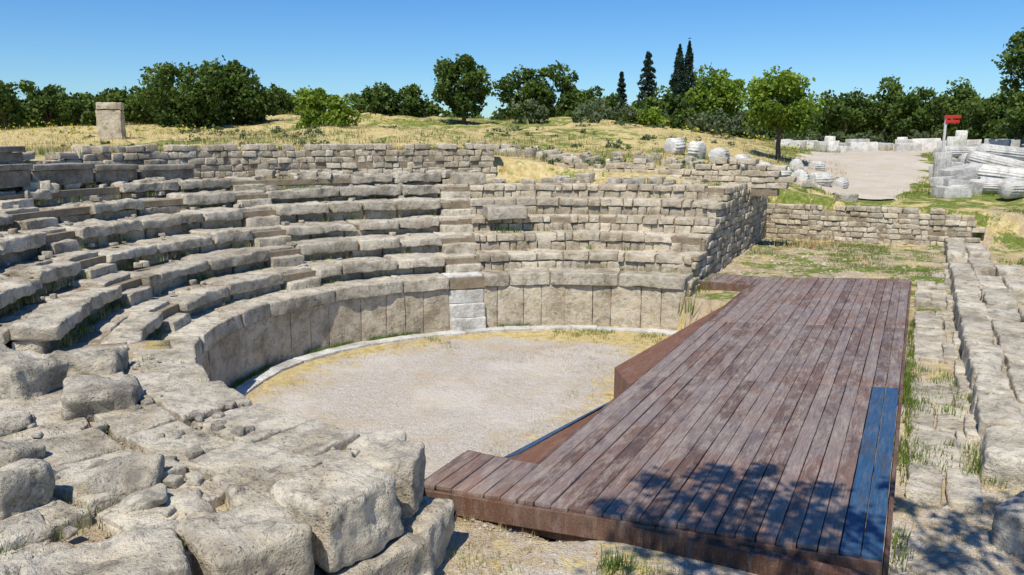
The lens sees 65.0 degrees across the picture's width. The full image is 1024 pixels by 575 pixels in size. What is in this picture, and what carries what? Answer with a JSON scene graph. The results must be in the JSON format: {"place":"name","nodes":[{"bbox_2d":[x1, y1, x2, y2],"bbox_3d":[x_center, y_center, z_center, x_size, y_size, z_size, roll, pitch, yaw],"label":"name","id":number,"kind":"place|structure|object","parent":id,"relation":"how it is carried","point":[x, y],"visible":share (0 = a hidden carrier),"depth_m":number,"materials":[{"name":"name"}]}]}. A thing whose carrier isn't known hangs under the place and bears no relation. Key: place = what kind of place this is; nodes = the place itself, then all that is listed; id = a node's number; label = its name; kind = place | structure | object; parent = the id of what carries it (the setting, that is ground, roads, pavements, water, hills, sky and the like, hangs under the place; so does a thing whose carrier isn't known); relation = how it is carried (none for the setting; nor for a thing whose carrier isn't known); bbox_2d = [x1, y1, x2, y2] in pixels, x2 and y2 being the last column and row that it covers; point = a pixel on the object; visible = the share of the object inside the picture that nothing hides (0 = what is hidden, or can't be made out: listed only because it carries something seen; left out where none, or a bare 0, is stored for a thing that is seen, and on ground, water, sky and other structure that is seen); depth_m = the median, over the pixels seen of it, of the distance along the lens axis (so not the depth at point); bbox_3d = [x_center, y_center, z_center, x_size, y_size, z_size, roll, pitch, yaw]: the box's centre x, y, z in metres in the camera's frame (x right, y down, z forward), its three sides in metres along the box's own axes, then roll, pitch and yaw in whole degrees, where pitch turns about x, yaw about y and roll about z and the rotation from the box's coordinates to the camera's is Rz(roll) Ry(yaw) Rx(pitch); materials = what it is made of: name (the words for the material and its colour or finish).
{"place":"outdoors","nodes":[
{"label":"outdoors","id":0,"kind":"place"},
{"bbox_2d":[0,345,359,552],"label":"platform paving","id":1,"kind":"structure","parent":0,"point":[274,447],"depth_m":6.28,"materials":[{"name":"stone"}]},
{"bbox_2d":[0,342,254,574],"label":"fallen stone blocks","id":2,"kind":"object","parent":1,"relation":"on","point":[29,477],"depth_m":5.90,"materials":[{"name":"stone"}]},
{"bbox_2d":[0,110,1023,574],"bbox_3d":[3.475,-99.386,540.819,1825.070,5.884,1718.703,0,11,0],"label":"ground","id":3,"kind":"structure","parent":0,"point":[490,404],"depth_m":13.10,"materials":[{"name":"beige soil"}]},
{"bbox_2d":[0,79,45,129],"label":"oak tree","id":4,"kind":"object","parent":3,"relation":"on","point":[14,107],"visible":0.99,"depth_m":59.01,"materials":[{"name":"green plant"}]},
{"bbox_2d":[18,84,73,127],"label":"oak tree","id":5,"kind":"object","parent":3,"relation":"on","point":[50,97],"visible":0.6,"depth_m":62.06,"materials":[{"name":"green plant"}]},
{"bbox_2d":[56,92,108,125],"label":"oak tree","id":6,"kind":"object","parent":3,"relation":"on","point":[80,113],"visible":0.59,"depth_m":61.52,"materials":[{"name":"green plant"}]},
{"bbox_2d":[95,102,125,139],"bbox_3d":[-17.081,-7.081,34.281,1.065,1.602,0.719,-2,11,-11],"label":"stone pedestal","id":7,"kind":"object","parent":3,"relation":"on","point":[110,119],"visible":0.97,"depth_m":33.99,"materials":[{"name":"stone"}]},
{"bbox_2d":[101,86,164,124],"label":"oak tree","id":8,"kind":"object","parent":3,"relation":"on","point":[134,111],"visible":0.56,"depth_m":53.71,"materials":[{"name":"green plant"}]},
{"bbox_2d":[134,61,238,127],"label":"oak tree","id":9,"kind":"object","parent":3,"relation":"on","point":[179,110],"visible":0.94,"depth_m":47.30,"materials":[{"name":"green plant"}]},
{"bbox_2d":[0,429,454,574],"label":"broken end wall","id":10,"kind":"structure","parent":3,"relation":"on","point":[360,507],"depth_m":5.03,"materials":[{"name":"stone"}]},
{"bbox_2d":[183,55,283,125],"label":"oak tree","id":11,"kind":"object","parent":3,"relation":"on","point":[257,102],"visible":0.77,"depth_m":49.81,"materials":[{"name":"green plant"}]},
{"bbox_2d":[270,88,301,114],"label":"oak tree","id":12,"kind":"object","parent":3,"relation":"on","point":[286,103],"visible":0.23,"depth_m":59.59,"materials":[{"name":"green plant"}]},
{"bbox_2d":[293,85,363,129],"bbox_3d":[-9.117,-8.367,39.052,3.126,2.818,3.035,5,12,26],"label":"young tree","id":13,"kind":"object","parent":3,"relation":"on","point":[338,112],"visible":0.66,"depth_m":38.45,"materials":[{"name":"green plant"}]},
{"bbox_2d":[0,169,725,387],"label":"odeon seating","id":14,"kind":"object","parent":3,"relation":"on","point":[432,285],"visible":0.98,"depth_m":15.73,"materials":[{"name":"stone"}]},
{"bbox_2d":[0,146,194,187],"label":"moulded bench blocks","id":15,"kind":"structure","parent":14,"relation":"on","point":[18,175],"depth_m":14.64,"materials":[{"name":"stone"}]},
{"bbox_2d":[348,81,402,115],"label":"oak tree","id":16,"kind":"object","parent":3,"relation":"on","point":[377,98],"visible":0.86,"depth_m":57.48,"materials":[{"name":"green plant"}]},
{"bbox_2d":[19,149,779,195],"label":"stone wall","id":17,"kind":"structure","parent":3,"relation":"on","point":[754,191],"depth_m":19.99,"materials":[{"name":"grey stone"}]},
{"bbox_2d":[0,143,796,188],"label":"stones","id":18,"kind":"object","parent":17,"relation":"attached to","point":[721,166],"visible":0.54,"depth_m":19.81,"materials":[{"name":"stone"}]},
{"bbox_2d":[384,83,430,116],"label":"oak tree","id":19,"kind":"object","parent":3,"relation":"on","point":[413,103],"visible":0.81,"depth_m":57.82,"materials":[{"name":"green plant"}]},
{"bbox_2d":[0,116,826,148],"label":"yellow wildflowers","id":20,"kind":"object","parent":3,"relation":"on","point":[186,128],"visible":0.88,"depth_m":40.51,"materials":[{"name":"yellow plant"}]},
{"bbox_2d":[0,111,848,248],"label":"dry grass","id":21,"kind":"structure","parent":3,"relation":"on","point":[518,155],"depth_m":31.51,"materials":[{"name":"beige plant"}]},
{"bbox_2d":[422,100,443,116],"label":"shrub","id":22,"kind":"object","parent":3,"relation":"on","point":[435,109],"visible":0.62,"depth_m":63.96,"materials":[{"name":"green plant"}]},
{"bbox_2d":[235,325,677,395],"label":"orchestra kerb","id":23,"kind":"structure","parent":3,"relation":"on","point":[248,386],"depth_m":15.22,"materials":[{"name":"stone"}]},
{"bbox_2d":[0,144,920,574],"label":"weeds","id":24,"kind":"object","parent":3,"relation":"on","point":[612,560],"visible":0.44,"depth_m":11.09,"materials":[{"name":"green plant"}]},
{"bbox_2d":[431,53,492,123],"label":"oak tree","id":25,"kind":"object","parent":3,"relation":"on","point":[465,94],"visible":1,"depth_m":49.77,"materials":[{"name":"green plant"}]},
{"bbox_2d":[0,87,1019,143],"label":"distant tree line","id":26,"kind":"object","parent":3,"relation":"on","point":[770,134],"visible":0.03,"depth_m":85.88,"materials":[{"name":"green plant"}]},
{"bbox_2d":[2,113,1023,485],"bbox_3d":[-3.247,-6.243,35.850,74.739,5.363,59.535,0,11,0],"label":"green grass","id":27,"kind":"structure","parent":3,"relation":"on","point":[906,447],"depth_m":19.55,"materials":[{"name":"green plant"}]},
{"bbox_2d":[6,135,1023,574],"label":"pebbles","id":28,"kind":"object","parent":3,"relation":"on","point":[942,527],"visible":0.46,"depth_m":6.64,"materials":[{"name":"stone"}]},
{"bbox_2d":[486,64,548,120],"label":"oak tree","id":29,"kind":"object","parent":3,"relation":"on","point":[511,83],"visible":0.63,"depth_m":65.29,"materials":[{"name":"green plant"}]},
{"bbox_2d":[59,98,1023,169],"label":"undergrowth","id":30,"kind":"object","parent":3,"relation":"on","point":[700,120],"visible":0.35,"depth_m":50.23,"materials":[{"name":"green plant"}]},
{"bbox_2d":[521,60,578,117],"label":"oak tree","id":31,"kind":"object","parent":3,"relation":"on","point":[562,81],"visible":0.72,"depth_m":65.16,"materials":[{"name":"green plant"}]},
{"bbox_2d":[562,85,620,119],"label":"oak tree","id":32,"kind":"object","parent":3,"relation":"on","point":[583,96],"visible":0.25,"depth_m":63.57,"materials":[{"name":"green plant"}]},
{"bbox_2d":[615,72,627,112],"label":"fir tree","id":33,"kind":"object","parent":3,"relation":"on","point":[620,89],"visible":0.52,"depth_m":79.54,"materials":[{"name":"green plant"}]},
{"bbox_2d":[615,106,668,127],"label":"shrub","id":34,"kind":"object","parent":3,"relation":"on","point":[651,115],"visible":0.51,"depth_m":51.91,"materials":[{"name":"green plant"}]},
{"bbox_2d":[637,50,661,108],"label":"fir tree","id":35,"kind":"object","parent":3,"relation":"on","point":[649,83],"visible":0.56,"depth_m":73.41,"materials":[{"name":"green plant"}]},
{"bbox_2d":[476,142,838,188],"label":"scattered stones","id":36,"kind":"object","parent":3,"relation":"on","point":[561,156],"visible":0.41,"depth_m":25.56,"materials":[{"name":"stone"}]},
{"bbox_2d":[633,85,691,125],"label":"oak tree","id":37,"kind":"object","parent":3,"relation":"on","point":[668,103],"visible":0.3,"depth_m":62.18,"materials":[{"name":"green plant"}]},
{"bbox_2d":[423,273,911,574],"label":"wooden stage","id":38,"kind":"object","parent":3,"relation":"on","point":[718,422],"visible":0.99,"depth_m":7.52,"materials":[{"name":"brown wood"}]},
{"bbox_2d":[663,137,686,154],"bbox_3d":[5.689,-4.902,28.071,0.563,0.691,0.677,-6,12,-30],"label":"column drum","id":39,"kind":"object","parent":3,"relation":"on","point":[675,145],"depth_m":27.88,"materials":[{"name":"stone"}]},
{"bbox_2d":[669,44,688,103],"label":"cypress tree","id":40,"kind":"object","parent":3,"relation":"on","point":[678,81],"visible":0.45,"depth_m":72.38,"materials":[{"name":"green plant"}]},
{"bbox_2d":[684,38,697,107],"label":"cypress tree","id":41,"kind":"object","parent":3,"relation":"on","point":[689,62],"visible":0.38,"depth_m":74.19,"materials":[{"name":"green plant"}]},
{"bbox_2d":[667,109,715,129],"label":"shrub","id":42,"kind":"object","parent":3,"relation":"on","point":[676,121],"visible":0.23,"depth_m":54.45,"materials":[{"name":"green plant"}]},
{"bbox_2d":[687,141,706,158],"bbox_3d":[6.354,-4.707,27.605,0.454,0.645,0.654,9,14,40],"label":"column drum","id":43,"kind":"object","parent":3,"relation":"on","point":[696,149],"depth_m":27.43,"materials":[{"name":"stone"}]},
{"bbox_2d":[685,62,746,120],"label":"bright green tree","id":44,"kind":"object","parent":3,"relation":"on","point":[723,92],"visible":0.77,"depth_m":57.28,"materials":[{"name":"green plant"}]},
{"bbox_2d":[708,147,729,162],"bbox_3d":[6.991,-4.423,27.161,0.633,0.624,0.525,6,12,31],"label":"column drum","id":45,"kind":"object","parent":3,"relation":"on","point":[718,152],"depth_m":26.96,"materials":[{"name":"stone"}]},
{"bbox_2d":[687,189,765,296],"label":"stone wall","id":46,"kind":"structure","parent":3,"relation":"on","point":[703,245],"depth_m":18.54,"materials":[{"name":"grey stone"}]},
{"bbox_2d":[674,183,767,295],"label":"stones","id":47,"kind":"object","parent":46,"relation":"attached to","point":[716,226],"visible":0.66,"depth_m":18.51,"materials":[{"name":"stone"}]},
{"bbox_2d":[733,154,750,168],"bbox_3d":[7.603,-4.142,26.690,0.587,0.582,0.532,10,14,43],"label":"column drum","id":48,"kind":"object","parent":3,"relation":"on","point":[742,156],"depth_m":26.47,"materials":[{"name":"stone"}]},
{"bbox_2d":[728,109,766,139],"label":"olive tree","id":49,"kind":"object","parent":3,"relation":"on","point":[736,124],"visible":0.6,"depth_m":50.35,"materials":[{"name":"green plant"}]},
{"bbox_2d":[756,162,770,164],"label":"column drum","id":50,"kind":"object","parent":3,"relation":"on","point":[764,163],"depth_m":26.11,"materials":[{"name":"stone"}]},
{"bbox_2d":[774,167,790,176],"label":"column drum","id":51,"kind":"object","parent":3,"relation":"on","point":[786,173],"depth_m":26.56,"materials":[{"name":"stone"}]},
{"bbox_2d":[740,66,826,160],"bbox_3d":[10.766,-6.924,32.377,3.368,3.990,3.223,0,11,0],"label":"young tree","id":52,"kind":"object","parent":3,"relation":"on","point":[782,96],"visible":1,"depth_m":31.64,"materials":[{"name":"green plant"}]},
{"bbox_2d":[789,158,803,170],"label":"column drum","id":53,"kind":"object","parent":3,"relation":"on","point":[797,163],"depth_m":30.42,"materials":[{"name":"stone"}]},
{"bbox_2d":[790,169,809,179],"bbox_3d":[9.350,-3.554,26.087,0.585,0.584,0.540,5,12,26],"label":"column drum","id":54,"kind":"object","parent":3,"relation":"on","point":[800,174],"depth_m":25.84,"materials":[{"name":"stone"}]},
{"bbox_2d":[807,161,824,171],"bbox_3d":[12.000,-4.737,31.664,0.543,0.516,0.509,-3,11,-17],"label":"column drum","id":55,"kind":"object","parent":3,"relation":"on","point":[817,165],"depth_m":31.49,"materials":[{"name":"stone"}]},
{"bbox_2d":[810,172,832,186],"bbox_3d":[10.300,-3.562,26.800,0.632,0.562,0.549,-2,11,-10],"label":"column drum","id":56,"kind":"object","parent":3,"relation":"on","point":[825,179],"depth_m":26.60,"materials":[{"name":"stone"}]},
{"bbox_2d":[824,136,835,140],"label":"standing column drum","id":57,"kind":"object","parent":3,"relation":"on","point":[830,138],"visible":0.32,"depth_m":48.92,"materials":[{"name":"stone"}]},
{"bbox_2d":[827,141,839,151],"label":"standing column drum","id":58,"kind":"object","parent":3,"relation":"on","point":[832,146],"visible":0.72,"depth_m":46.05,"materials":[{"name":"stone"}]},
{"bbox_2d":[832,176,848,188],"bbox_3d":[10.870,-3.419,26.619,0.464,0.513,0.451,-9,14,-39],"label":"column drum","id":59,"kind":"object","parent":3,"relation":"on","point":[841,182],"depth_m":26.48,"materials":[{"name":"stone"}]},
{"bbox_2d":[811,87,872,140],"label":"oak tree","id":60,"kind":"object","parent":3,"relation":"on","point":[837,112],"visible":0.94,"depth_m":69.54,"materials":[{"name":"green plant"}]},
{"bbox_2d":[765,206,972,245],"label":"stone wall","id":61,"kind":"structure","parent":3,"relation":"on","point":[931,232],"depth_m":22.03,"materials":[{"name":"grey stone"}]},
{"bbox_2d":[764,203,985,246],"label":"stones","id":62,"kind":"object","parent":61,"relation":"attached to","point":[916,226],"visible":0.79,"depth_m":21.92,"materials":[{"name":"stone"}]},
{"bbox_2d":[857,74,914,142],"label":"oak tree","id":63,"kind":"object","parent":3,"relation":"on","point":[879,118],"visible":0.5,"depth_m":69.58,"materials":[{"name":"green plant"}]},
{"bbox_2d":[775,138,1023,197],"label":"marble fragments","id":64,"kind":"object","parent":3,"relation":"on","point":[952,181],"visible":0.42,"depth_m":41.69,"materials":[{"name":"white stone"}]},
{"bbox_2d":[887,86,970,138],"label":"oak tree","id":65,"kind":"object","parent":3,"relation":"on","point":[920,119],"visible":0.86,"depth_m":63.67,"materials":[{"name":"green plant"}]},
{"bbox_2d":[932,152,952,176],"bbox_3d":[15.365,-4.251,28.704,0.600,1.178,0.600,0,11,0],"label":"column stump","id":66,"kind":"object","parent":3,"relation":"on","point":[942,160],"visible":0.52,"depth_m":28.47,"materials":[{"name":"stone"}]},
{"bbox_2d":[905,259,982,510],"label":"foundation paving","id":67,"kind":"structure","parent":3,"relation":"on","point":[930,343],"depth_m":8.64,"materials":[{"name":"stone"}]},
{"bbox_2d":[941,115,961,151],"bbox_3d":[16.079,-5.149,29.539,0.600,2.318,0.105,0,11,0],"label":"red visitor sign","id":68,"kind":"object","parent":3,"relation":"on","point":[946,121],"visible":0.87,"depth_m":29.32,"materials":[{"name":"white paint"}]},
{"bbox_2d":[946,136,959,145],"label":"standing column drum","id":69,"kind":"object","parent":3,"relation":"on","point":[953,141],"visible":0.5,"depth_m":44.05,"materials":[{"name":"stone"}]},
{"bbox_2d":[939,146,977,158],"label":"fallen column","id":70,"kind":"structure","parent":3,"relation":"on","point":[957,151],"depth_m":37.22,"materials":[{"name":"stone"}]},
{"bbox_2d":[955,130,967,145],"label":"standing column drum","id":71,"kind":"object","parent":3,"relation":"on","point":[963,134],"visible":0.55,"depth_m":46.95,"materials":[{"name":"stone"}]},
{"bbox_2d":[958,153,967,161],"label":"fallen column","id":72,"kind":"structure","parent":3,"relation":"on","point":[962,157],"depth_m":34.13,"materials":[{"name":"stone"}]},
{"bbox_2d":[939,77,997,139],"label":"oak tree","id":73,"kind":"object","parent":3,"relation":"on","point":[961,92],"visible":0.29,"depth_m":67.86,"materials":[{"name":"green plant"}]},
{"bbox_2d":[941,237,1023,490],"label":"foundation wall","id":74,"kind":"structure","parent":3,"relation":"on","point":[984,299],"depth_m":10.41,"materials":[{"name":"stone"}]},
{"bbox_2d":[957,88,1023,143],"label":"oak tree","id":75,"kind":"object","parent":3,"relation":"on","point":[986,113],"visible":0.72,"depth_m":57.97,"materials":[{"name":"green plant"}]},
{"bbox_2d":[968,179,1015,193],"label":"fallen column","id":76,"kind":"structure","parent":3,"relation":"on","point":[990,185],"depth_m":25.19,"materials":[{"name":"stone"}]},
{"bbox_2d":[964,150,1023,167],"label":"fallen column","id":77,"kind":"structure","parent":3,"relation":"on","point":[973,156],"depth_m":28.60,"materials":[{"name":"stone"}]},
{"bbox_2d":[968,162,1023,179],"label":"fallen column","id":78,"kind":"structure","parent":3,"relation":"on","point":[994,171],"depth_m":26.84,"materials":[{"name":"stone"}]},
{"bbox_2d":[976,143,1023,160],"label":"fallen column","id":79,"kind":"structure","parent":3,"relation":"on","point":[1016,153],"depth_m":32.17,"materials":[{"name":"stone"}]},
{"bbox_2d":[991,27,1023,106],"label":"oak tree","id":80,"kind":"object","parent":3,"relation":"on","point":[1012,64],"visible":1,"depth_m":39.21,"materials":[{"name":"green plant"}]},
{"bbox_2d":[994,91,1023,139],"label":"shrub","id":81,"kind":"object","parent":3,"relation":"on","point":[1014,112],"visible":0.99,"depth_m":46.90,"materials":[{"name":"green plant"}]},
{"bbox_2d":[997,180,1023,198],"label":"fallen column","id":82,"kind":"structure","parent":3,"relation":"on","point":[1010,190],"depth_m":23.48,"materials":[{"name":"stone"}]},
{"bbox_2d":[1014,137,1023,147],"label":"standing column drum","id":83,"kind":"object","parent":3,"relation":"on","point":[1021,141],"visible":0.13,"depth_m":48.94,"materials":[{"name":"stone"}]},
{"bbox_2d":[0,0,1023,138],"label":"sky","id":84,"kind":"structure","parent":0,"point":[339,47],"materials":[{"name":"blue"}]},
{"bbox_2d":[794,149,933,199],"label":"gravel path","id":85,"kind":"structure","parent":0,"point":[879,174],"depth_m":33.03,"materials":[{"name":"beige gravel"}]}
]}

